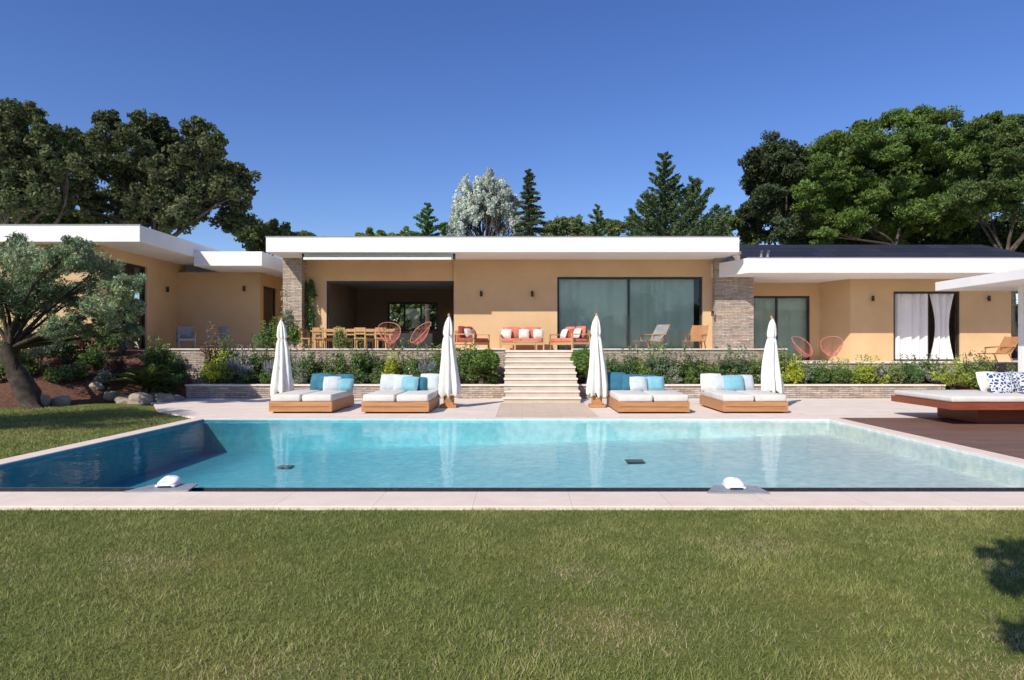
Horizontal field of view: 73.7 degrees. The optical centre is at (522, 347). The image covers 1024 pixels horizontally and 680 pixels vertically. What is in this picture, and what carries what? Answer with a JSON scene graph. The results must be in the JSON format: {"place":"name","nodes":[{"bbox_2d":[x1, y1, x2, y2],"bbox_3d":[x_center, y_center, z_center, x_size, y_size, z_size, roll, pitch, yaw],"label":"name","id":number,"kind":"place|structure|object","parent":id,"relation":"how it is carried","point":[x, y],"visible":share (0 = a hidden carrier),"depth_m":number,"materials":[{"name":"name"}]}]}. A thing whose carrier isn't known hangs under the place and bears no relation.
{"place":"outdoors","nodes":[
{"label":"outdoors","id":0,"kind":"place"},
{"bbox_2d":[0,405,187,458],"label":"lawn grass","id":1,"kind":"structure","parent":0,"point":[56,420],"depth_m":14.52,"materials":[{"name":"green plant"}]},
{"bbox_2d":[475,348,500,372],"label":"boxwood topiary","id":2,"kind":"object","parent":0,"point":[487,356],"visible":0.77,"depth_m":21.98,"materials":[{"name":"green plant"}]},
{"bbox_2d":[0,398,1023,679],"bbox_3d":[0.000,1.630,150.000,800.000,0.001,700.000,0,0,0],"label":"ground","id":3,"kind":"structure","parent":0,"point":[582,622],"depth_m":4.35,"materials":[{"name":"green plant"}]},
{"bbox_2d":[0,97,87,223],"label":"cork oak tree","id":4,"kind":"object","parent":3,"relation":"on","point":[34,160],"visible":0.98,"depth_m":35.07,"materials":[{"name":"green plant"}]},
{"bbox_2d":[0,230,147,408],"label":"olive tree","id":5,"kind":"object","parent":3,"relation":"on","point":[23,292],"visible":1,"depth_m":17.90,"materials":[{"name":"green plant"}]},
{"bbox_2d":[0,206,150,227],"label":"cork oak tree","id":6,"kind":"object","parent":3,"relation":"on","point":[72,218],"visible":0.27,"depth_m":43.62,"materials":[{"name":"green plant"}]},
{"bbox_2d":[0,349,192,407],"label":"garden bed","id":7,"kind":"object","parent":3,"relation":"on","point":[76,390],"visible":0.12,"depth_m":20.66,"materials":[{"name":"brown soil"}]},
{"bbox_2d":[19,351,47,375],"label":"shrub","id":8,"kind":"object","parent":7,"relation":"on","point":[30,365],"visible":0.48,"depth_m":20.40,"materials":[{"name":"green plant"}]},
{"bbox_2d":[21,325,74,368],"bbox_3d":[-14.784,-0.006,20.958,1.557,1.425,1.362,0,0,0],"label":"shrub","id":9,"kind":"object","parent":7,"relation":"on","point":[42,350],"visible":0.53,"depth_m":20.96,"materials":[{"name":"green plant"}]},
{"bbox_2d":[49,364,77,383],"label":"shrub","id":10,"kind":"object","parent":7,"relation":"on","point":[68,374],"visible":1,"depth_m":20.34,"materials":[{"name":"green plant"}]},
{"bbox_2d":[46,336,85,364],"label":"shrub","id":11,"kind":"object","parent":7,"relation":"on","point":[63,355],"visible":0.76,"depth_m":21.43,"materials":[{"name":"green plant"}]},
{"bbox_2d":[72,318,100,358],"bbox_3d":[-14.048,-0.332,21.945,0.785,1.531,0.831,0,0,38],"label":"shrub","id":12,"kind":"object","parent":7,"relation":"on","point":[82,345],"visible":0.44,"depth_m":21.86,"materials":[{"name":"green plant"}]},
{"bbox_2d":[74,344,110,372],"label":"shrub","id":13,"kind":"object","parent":7,"relation":"on","point":[95,358],"visible":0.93,"depth_m":21.24,"materials":[{"name":"green plant"}]},
{"bbox_2d":[91,369,112,385],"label":"shrub","id":14,"kind":"object","parent":7,"relation":"on","point":[103,378],"visible":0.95,"depth_m":20.74,"materials":[{"name":"green plant"}]},
{"bbox_2d":[90,332,124,356],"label":"shrub","id":15,"kind":"object","parent":7,"relation":"on","point":[113,341],"visible":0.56,"depth_m":22.11,"materials":[{"name":"green plant"}]},
{"bbox_2d":[103,355,130,377],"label":"shrub","id":16,"kind":"object","parent":7,"relation":"on","point":[116,367],"visible":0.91,"depth_m":21.19,"materials":[{"name":"green plant"}]},
{"bbox_2d":[115,324,133,353],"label":"shrub","id":17,"kind":"object","parent":7,"relation":"on","point":[124,344],"visible":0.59,"depth_m":22.72,"materials":[{"name":"green plant"}]},
{"bbox_2d":[127,392,152,404],"bbox_3d":[-11.071,1.529,19.779,0.692,0.489,0.683,0,0,-36],"label":"boulder","id":18,"kind":"object","parent":7,"relation":"on","point":[138,398],"visible":0.75,"depth_m":19.55,"materials":[{"name":"stone"}]},
{"bbox_2d":[106,364,184,393],"bbox_3d":[-11.477,1.008,20.957,2.178,1.044,2.652,0,0,0],"label":"sago palm","id":19,"kind":"object","parent":7,"relation":"on","point":[144,377],"visible":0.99,"depth_m":20.67,"materials":[{"name":"green plant"}]},
{"bbox_2d":[136,336,172,369],"bbox_3d":[-11.912,0.199,22.152,1.111,1.184,0.863,0,0,-31],"label":"shrub","id":20,"kind":"object","parent":7,"relation":"on","point":[149,356],"visible":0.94,"depth_m":22.07,"materials":[{"name":"green plant"}]},
{"bbox_2d":[150,371,179,393],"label":"shrub","id":21,"kind":"object","parent":7,"relation":"on","point":[170,385],"visible":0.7,"depth_m":21.53,"materials":[{"name":"green plant"}]},
{"bbox_2d":[163,351,192,384],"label":"shrub","id":22,"kind":"object","parent":7,"relation":"on","point":[180,369],"visible":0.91,"depth_m":22.32,"materials":[{"name":"green plant"}]},
{"bbox_2d":[55,108,261,236],"bbox_3d":[-21.782,-6.590,41.474,13.314,17.023,10.136,0,0,0],"label":"cork oak tree","id":23,"kind":"object","parent":3,"relation":"on","point":[194,178],"visible":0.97,"depth_m":38.98,"materials":[{"name":"green plant"}]},
{"bbox_2d":[230,218,316,255],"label":"hedgerow tree","id":24,"kind":"object","parent":3,"relation":"on","point":[253,239],"visible":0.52,"depth_m":49.24,"materials":[{"name":"green plant"}]},
{"bbox_2d":[408,202,449,329],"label":"fir tree","id":25,"kind":"object","parent":3,"relation":"on","point":[428,228],"visible":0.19,"depth_m":41.84,"materials":[{"name":"green plant"}]},
{"bbox_2d":[445,166,525,235],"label":"silver poplar tree","id":26,"kind":"object","parent":3,"relation":"on","point":[489,192],"visible":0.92,"depth_m":41.46,"materials":[{"name":"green plant"}]},
{"bbox_2d":[355,225,632,235],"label":"hedgerow tree","id":27,"kind":"object","parent":3,"relation":"on","point":[369,231],"visible":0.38,"depth_m":48.44,"materials":[{"name":"green plant"}]},
{"bbox_2d":[0,417,1023,509],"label":"swimming pool","id":28,"kind":"structure","parent":3,"relation":"in","point":[475,463],"depth_m":11.73,"materials":[{"name":"liquid"}]},
{"bbox_2d":[124,475,197,491],"bbox_3d":[-4.040,1.524,7.699,0.680,0.125,0.400,0,0,-5],"label":"pool alarm unit","id":29,"kind":"object","parent":28,"relation":"on","point":[170,483],"visible":1,"depth_m":7.67,"materials":[{"name":"white plastic"}]},
{"bbox_2d":[707,477,769,493],"bbox_3d":[2.353,1.524,7.601,0.680,0.125,0.400,0,0,3],"label":"pool alarm unit","id":30,"kind":"object","parent":28,"relation":"on","point":[732,485],"visible":1,"depth_m":7.56,"materials":[{"name":"white plastic"}]},
{"bbox_2d":[509,169,552,235],"bbox_3d":[0.287,-4.454,39.986,3.667,12.107,3.619,0,0,-10],"label":"fir tree","id":31,"kind":"object","parent":3,"relation":"on","point":[529,209],"visible":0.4,"depth_m":39.79,"materials":[{"name":"green plant"}]},
{"bbox_2d":[53,350,1017,361],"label":"terrace","id":32,"kind":"structure","parent":3,"relation":"on","point":[1015,359],"depth_m":27.33,"materials":[{"name":"stone"}]},
{"bbox_2d":[176,326,195,348],"bbox_3d":[-13.312,-0.375,27.008,0.640,0.950,0.620,0,0,-34],"label":"garden armchair","id":33,"kind":"object","parent":32,"relation":"on","point":[184,333],"visible":0.94,"depth_m":27.13,"materials":[{"name":"grey fabric"}]},
{"bbox_2d":[207,327,230,348],"bbox_3d":[-12.233,-0.375,27.509,0.640,0.950,0.620,0,0,23],"label":"garden armchair","id":34,"kind":"object","parent":32,"relation":"on","point":[223,330],"visible":0.81,"depth_m":27.64,"materials":[{"name":"grey fabric"}]},
{"bbox_2d":[251,320,274,348],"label":"shrub","id":35,"kind":"object","parent":32,"relation":"on","point":[264,332],"visible":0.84,"depth_m":24.42,"materials":[{"name":"green plant"}]},
{"bbox_2d":[279,286,294,346],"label":"shrub","id":36,"kind":"object","parent":32,"relation":"on","point":[288,317],"visible":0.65,"depth_m":24.57,"materials":[{"name":"green plant"}]},
{"bbox_2d":[286,319,301,348],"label":"shrub","id":37,"kind":"object","parent":32,"relation":"on","point":[295,336],"visible":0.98,"depth_m":24.47,"materials":[{"name":"green plant"}]},
{"bbox_2d":[332,326,348,348],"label":"shrub","id":38,"kind":"object","parent":32,"relation":"on","point":[340,335],"visible":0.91,"depth_m":23.99,"materials":[{"name":"green plant"}]},
{"bbox_2d":[310,330,397,348],"bbox_3d":[-6.600,-0.280,26.900,3.200,0.760,1.000,0,0,0],"label":"dining table","id":39,"kind":"object","parent":32,"relation":"on","point":[320,342],"visible":0.51,"depth_m":26.48,"materials":[{"name":"brown wood"}]},
{"bbox_2d":[453,326,489,348],"bbox_3d":[-1.941,-0.362,26.200,0.850,0.925,1.500,0,0,20],"label":"outdoor sofa","id":40,"kind":"object","parent":32,"relation":"on","point":[467,332],"visible":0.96,"depth_m":25.79,"materials":[{"name":"red fabric"}]},
{"bbox_2d":[0,224,1023,360],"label":"villa","id":41,"kind":"object","parent":32,"relation":"on","point":[885,302],"visible":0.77,"depth_m":28.00,"materials":[{"name":"beige paint"}]},
{"bbox_2d":[107,259,144,349],"bbox_3d":[-14.910,-1.538,25.600,0.080,3.276,2.600,0,0,0],"label":"left wing window","id":42,"kind":"structure","parent":41,"relation":"in","point":[127,264],"depth_m":26.81,"materials":[{"name":"metal"}]},
{"bbox_2d":[305,278,317,337],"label":"climbing vine","id":43,"kind":"object","parent":41,"relation":"attached to","point":[310,313],"visible":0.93,"depth_m":27.73,"materials":[{"name":"green plant"}]},
{"bbox_2d":[388,302,437,330],"bbox_3d":[-5.950,-1.675,37.110,2.700,1.550,0.080,0,0,0],"label":"back window","id":44,"kind":"structure","parent":41,"relation":"in","point":[389,303],"depth_m":37.07,"materials":[{"name":"metal"}]},
{"bbox_2d":[557,277,701,349],"bbox_3d":[4.394,-1.398,28.070,5.948,2.992,0.080,0,0,0],"label":"glass door","id":45,"kind":"structure","parent":41,"relation":"in","point":[628,278],"depth_m":28.03,"materials":[{"name":"metal"}]},
{"bbox_2d":[754,296,808,359],"bbox_3d":[11.259,-0.851,30.010,2.661,2.818,0.080,0,0,0],"label":"right glass door","id":46,"kind":"structure","parent":41,"relation":"in","point":[776,297],"depth_m":29.97,"materials":[{"name":"metal"}]},
{"bbox_2d":[894,291,958,360],"bbox_3d":[16.704,-0.881,28.310,2.753,2.879,0.080,0,0,0],"label":"bedroom glass door","id":47,"kind":"structure","parent":41,"relation":"in","point":[895,292],"depth_m":28.27,"materials":[{"name":"metal"}]},
{"bbox_2d":[499,327,543,349],"bbox_3d":[-0.025,-0.362,26.900,1.750,0.925,0.850,0,0,0],"label":"outdoor sofa","id":48,"kind":"object","parent":32,"relation":"on","point":[508,335],"visible":0.95,"depth_m":26.82,"materials":[{"name":"fabric"}]},
{"bbox_2d":[549,326,590,349],"bbox_3d":[1.816,-0.362,26.300,0.850,0.925,1.700,0,0,-28],"label":"outdoor sofa","id":49,"kind":"object","parent":32,"relation":"on","point":[572,336],"visible":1,"depth_m":25.86,"materials":[{"name":"red fabric"}]},
{"bbox_2d":[633,324,669,347],"bbox_3d":[4.895,-0.391,25.763,1.387,1.003,0.699,0,0,-38],"label":"deck chair","id":50,"kind":"object","parent":32,"relation":"on","point":[659,333],"visible":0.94,"depth_m":25.92,"materials":[{"name":"white fabric"}]},
{"bbox_2d":[683,325,707,348],"bbox_3d":[6.644,-0.391,26.149,0.699,1.003,1.387,0,0,29],"label":"deck chair","id":51,"kind":"object","parent":32,"relation":"on","point":[699,330],"visible":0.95,"depth_m":26.48,"materials":[{"name":"brown wood"}]},
{"bbox_2d":[977,336,1017,361],"bbox_3d":[17.860,0.069,25.582,1.387,1.003,0.699,0,0,-16],"label":"deck chair","id":52,"kind":"object","parent":32,"relation":"on","point":[1005,348],"visible":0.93,"depth_m":25.64,"materials":[{"name":"brown wood"}]},
{"bbox_2d":[185,384,945,398],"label":"stone planter wall","id":53,"kind":"structure","parent":3,"relation":"on","point":[495,391],"depth_m":21.30,"materials":[{"name":"beige stone"}]},
{"bbox_2d":[135,302,1017,347],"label":"distant trees","id":54,"kind":"object","parent":3,"relation":"on","point":[412,316],"visible":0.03,"depth_m":55.16,"materials":[{"name":"green plant"}]},
{"bbox_2d":[539,214,632,235],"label":"tree","id":55,"kind":"object","parent":3,"relation":"on","point":[564,226],"visible":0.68,"depth_m":49.53,"materials":[{"name":"green plant"}]},
{"bbox_2d":[160,349,1017,383],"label":"stone retaining wall","id":56,"kind":"structure","parent":3,"relation":"on","point":[193,359],"depth_m":23.00,"materials":[{"name":"beige stone"}]},
{"bbox_2d":[579,204,618,235],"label":"fir tree","id":57,"kind":"object","parent":3,"relation":"on","point":[596,227],"visible":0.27,"depth_m":45.79,"materials":[{"name":"green plant"}]},
{"bbox_2d":[622,190,667,235],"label":"cedar tree","id":58,"kind":"object","parent":3,"relation":"on","point":[631,212],"visible":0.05,"depth_m":41.73,"materials":[{"name":"green plant"}]},
{"bbox_2d":[624,152,715,235],"bbox_3d":[7.971,-4.958,40.007,7.496,13.115,5.350,0,0,12],"label":"cedar tree","id":59,"kind":"object","parent":3,"relation":"on","point":[663,200],"visible":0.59,"depth_m":39.50,"materials":[{"name":"green plant"}]},
{"bbox_2d":[666,175,759,244],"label":"cedar tree","id":60,"kind":"object","parent":3,"relation":"on","point":[696,189],"visible":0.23,"depth_m":41.35,"materials":[{"name":"green plant"}]},
{"bbox_2d":[714,213,761,244],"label":"cork oak tree","id":61,"kind":"object","parent":3,"relation":"on","point":[747,239],"visible":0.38,"depth_m":46.59,"materials":[{"name":"green plant"}]},
{"bbox_2d":[734,130,814,244],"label":"holm oak tree","id":62,"kind":"object","parent":3,"relation":"on","point":[774,170],"visible":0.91,"depth_m":42.92,"materials":[{"name":"green plant"}]},
{"bbox_2d":[787,104,997,244],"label":"umbrella pine tree","id":63,"kind":"object","parent":3,"relation":"on","point":[862,178],"visible":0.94,"depth_m":41.92,"materials":[{"name":"green plant"}]},
{"bbox_2d":[782,210,1023,252],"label":"cork oak tree","id":64,"kind":"object","parent":3,"relation":"on","point":[977,235],"visible":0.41,"depth_m":47.56,"materials":[{"name":"green plant"}]},
{"bbox_2d":[841,418,1023,458],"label":"wooden deck","id":65,"kind":"structure","parent":3,"relation":"on","point":[1007,439],"depth_m":12.97,"materials":[{"name":"brown wood"}]},
{"bbox_2d":[891,371,1023,422],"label":"cantilevered daybed","id":66,"kind":"object","parent":65,"relation":"on","point":[998,397],"visible":1,"depth_m":14.59,"materials":[{"name":"white fabric"}]},
{"bbox_2d":[945,384,979,389],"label":"planter soil","id":67,"kind":"structure","parent":3,"relation":"on","point":[962,387],"depth_m":21.60,"materials":[{"name":"brown soil"}]},
{"bbox_2d":[198,320,218,370],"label":"shrub","id":68,"kind":"object","parent":67,"relation":"on","point":[208,354],"visible":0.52,"depth_m":22.36,"materials":[{"name":"green plant"}]},
{"bbox_2d":[200,350,236,383],"bbox_3d":[-9.652,0.684,21.779,1.131,1.224,0.815,0,0,-34],"label":"shrub","id":69,"kind":"object","parent":67,"relation":"on","point":[215,375],"visible":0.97,"depth_m":21.64,"materials":[{"name":"green plant"}]},
{"bbox_2d":[233,344,255,380],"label":"shrub","id":70,"kind":"object","parent":67,"relation":"on","point":[243,361],"visible":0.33,"depth_m":22.51,"materials":[{"name":"green plant"}]},
{"bbox_2d":[246,344,269,383],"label":"shrub","id":71,"kind":"object","parent":67,"relation":"on","point":[257,365],"visible":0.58,"depth_m":22.41,"materials":[{"name":"green plant"}]},
{"bbox_2d":[296,340,318,383],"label":"shrub","id":72,"kind":"object","parent":67,"relation":"on","point":[308,368],"visible":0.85,"depth_m":21.95,"materials":[{"name":"green plant"}]},
{"bbox_2d":[324,339,354,378],"bbox_3d":[-5.919,0.487,22.189,1.060,1.613,0.805,0,0,-38],"label":"shrub","id":73,"kind":"object","parent":67,"relation":"on","point":[341,356],"visible":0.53,"depth_m":22.16,"materials":[{"name":"green plant"}]},
{"bbox_2d":[346,342,371,383],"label":"shrub","id":74,"kind":"object","parent":67,"relation":"on","point":[359,359],"visible":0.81,"depth_m":22.06,"materials":[{"name":"green plant"}]},
{"bbox_2d":[382,351,400,373],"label":"shrub","id":75,"kind":"object","parent":67,"relation":"on","point":[395,366],"visible":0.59,"depth_m":21.72,"materials":[{"name":"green plant"}]},
{"bbox_2d":[398,338,419,374],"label":"shrub","id":76,"kind":"object","parent":67,"relation":"on","point":[403,363],"visible":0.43,"depth_m":22.21,"materials":[{"name":"green plant"}]},
{"bbox_2d":[455,338,477,383],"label":"shrub","id":77,"kind":"object","parent":67,"relation":"on","point":[470,354],"visible":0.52,"depth_m":22.36,"materials":[{"name":"green plant"}]},
{"bbox_2d":[468,365,503,383],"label":"shrub","id":78,"kind":"object","parent":67,"relation":"on","point":[481,371],"visible":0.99,"depth_m":21.65,"materials":[{"name":"green plant"}]},
{"bbox_2d":[570,348,589,375],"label":"boxwood topiary","id":79,"kind":"object","parent":67,"relation":"on","point":[578,356],"visible":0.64,"depth_m":21.96,"materials":[{"name":"green plant"}]},
{"bbox_2d":[615,345,638,373],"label":"shrub","id":80,"kind":"object","parent":67,"relation":"on","point":[627,366],"visible":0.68,"depth_m":22.31,"materials":[{"name":"green plant"}]},
{"bbox_2d":[642,342,676,382],"bbox_3d":[4.357,0.551,22.292,1.308,1.490,1.194,0,0,0],"label":"shrub","id":81,"kind":"object","parent":67,"relation":"on","point":[666,366],"visible":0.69,"depth_m":22.07,"materials":[{"name":"green plant"}]},
{"bbox_2d":[663,366,682,383],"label":"shrub","id":82,"kind":"object","parent":67,"relation":"on","point":[677,379],"visible":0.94,"depth_m":21.77,"materials":[{"name":"green plant"}]},
{"bbox_2d":[675,346,701,383],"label":"shrub","id":83,"kind":"object","parent":67,"relation":"on","point":[683,368],"visible":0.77,"depth_m":22.44,"materials":[{"name":"green plant"}]},
{"bbox_2d":[717,344,753,374],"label":"shrub","id":84,"kind":"object","parent":67,"relation":"on","point":[741,364],"visible":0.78,"depth_m":22.05,"materials":[{"name":"green plant"}]},
{"bbox_2d":[782,353,805,383],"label":"shrub","id":85,"kind":"object","parent":67,"relation":"on","point":[793,370],"visible":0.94,"depth_m":21.68,"materials":[{"name":"green plant"}]},
{"bbox_2d":[811,361,833,383],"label":"shrub","id":86,"kind":"object","parent":67,"relation":"on","point":[823,376],"visible":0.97,"depth_m":21.83,"materials":[{"name":"green plant"}]},
{"bbox_2d":[829,360,852,383],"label":"shrub","id":87,"kind":"object","parent":67,"relation":"on","point":[843,377],"visible":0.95,"depth_m":21.77,"materials":[{"name":"green plant"}]},
{"bbox_2d":[855,355,889,383],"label":"shrub","id":88,"kind":"object","parent":67,"relation":"on","point":[871,377],"visible":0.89,"depth_m":21.73,"materials":[{"name":"green plant"}]},
{"bbox_2d":[888,360,905,383],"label":"shrub","id":89,"kind":"object","parent":67,"relation":"on","point":[897,376],"visible":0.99,"depth_m":21.73,"materials":[{"name":"green plant"}]},
{"bbox_2d":[892,353,924,383],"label":"shrub","id":90,"kind":"object","parent":67,"relation":"on","point":[906,370],"visible":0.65,"depth_m":22.13,"materials":[{"name":"green plant"}]},
{"bbox_2d":[927,357,973,389],"bbox_3d":[13.370,0.819,21.219,1.227,1.073,0.961,0,0,0],"label":"shrub","id":91,"kind":"object","parent":67,"relation":"on","point":[950,378],"visible":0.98,"depth_m":21.15,"materials":[{"name":"green plant"}]},
{"bbox_2d":[959,355,997,389],"bbox_3d":[14.411,0.791,21.500,1.035,1.131,1.446,0,0,0],"label":"shrub","id":92,"kind":"object","parent":67,"relation":"on","point":[980,369],"visible":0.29,"depth_m":21.46,"materials":[{"name":"green plant"}]},
{"bbox_2d":[938,110,1023,357],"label":"umbrella pine tree","id":93,"kind":"object","parent":3,"relation":"on","point":[994,181],"visible":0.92,"depth_m":39.31,"materials":[{"name":"green plant"}]},
{"bbox_2d":[0,0,1023,346],"label":"sky","id":94,"kind":"structure","parent":0,"point":[353,116],"materials":[{"name":"blue"}]},
{"bbox_2d":[150,399,944,417],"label":"pool terrace","id":95,"kind":"structure","parent":0,"point":[837,408],"depth_m":17.27,"materials":[{"name":"stone"}]},
{"bbox_2d":[270,317,293,395],"bbox_3d":[-6.468,0.384,18.292,0.628,2.409,0.595,0,0,0],"label":"closed patio umbrella","id":96,"kind":"object","parent":95,"relation":"on","point":[282,380],"visible":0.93,"depth_m":18.19,"materials":[{"name":"white fabric"}]},
{"bbox_2d":[269,373,353,412],"bbox_3d":[-5.305,1.143,17.597,1.650,0.895,2.206,0,0,0],"label":"outdoor daybed","id":97,"kind":"object","parent":95,"relation":"on","point":[327,393],"visible":1,"depth_m":16.92,"materials":[{"name":"white fabric"}]},
{"bbox_2d":[361,373,439,412],"bbox_3d":[-3.051,1.143,17.547,1.658,0.895,2.206,0,0,0],"label":"outdoor daybed","id":98,"kind":"object","parent":95,"relation":"on","point":[402,393],"visible":0.98,"depth_m":16.92,"materials":[{"name":"white fabric"}]},
{"bbox_2d":[438,313,460,407],"bbox_3d":[-1.951,0.334,18.195,0.597,2.507,0.572,0,0,22],"label":"closed patio umbrella","id":99,"kind":"object","parent":95,"relation":"on","point":[449,381],"visible":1,"depth_m":18.07,"materials":[{"name":"white fabric"}]},
{"bbox_2d":[503,350,580,402],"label":"garden steps","id":100,"kind":"structure","parent":95,"relation":"on","point":[540,376],"depth_m":21.18,"materials":[{"name":"stone"}]},
{"bbox_2d":[496,403,597,416],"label":"stone walkway","id":101,"kind":"structure","parent":95,"relation":"on","point":[544,410],"depth_m":17.21,"materials":[{"name":"stone"}]},
{"bbox_2d":[586,312,607,407],"bbox_3d":[1.985,0.322,18.194,0.573,2.532,0.604,0,0,13],"label":"closed patio umbrella","id":102,"kind":"object","parent":95,"relation":"on","point":[597,381],"visible":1,"depth_m":18.07,"materials":[{"name":"white fabric"}]},
{"bbox_2d":[607,372,689,412],"bbox_3d":[3.114,1.125,17.547,1.832,0.930,2.206,0,0,0],"label":"outdoor daybed","id":103,"kind":"object","parent":95,"relation":"on","point":[636,393],"visible":0.97,"depth_m":16.84,"materials":[{"name":"white fabric"}]},
{"bbox_2d":[700,373,787,412],"bbox_3d":[5.610,1.143,17.597,1.621,0.895,2.206,0,0,0],"label":"outdoor daybed","id":104,"kind":"object","parent":95,"relation":"on","point":[730,393],"visible":1,"depth_m":16.96,"materials":[{"name":"white fabric"}]},
{"bbox_2d":[761,315,784,393],"bbox_3d":[6.707,0.359,18.322,0.610,2.458,0.614,0,0,0],"label":"closed patio umbrella","id":105,"kind":"object","parent":95,"relation":"on","point":[771,379],"visible":0.93,"depth_m":18.17,"materials":[{"name":"white fabric"}]},
{"bbox_2d":[935,268,1023,371],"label":"pergola","id":106,"kind":"object","parent":95,"relation":"on","point":[1012,280],"visible":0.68,"depth_m":20.01,"materials":[{"name":"white paint"}]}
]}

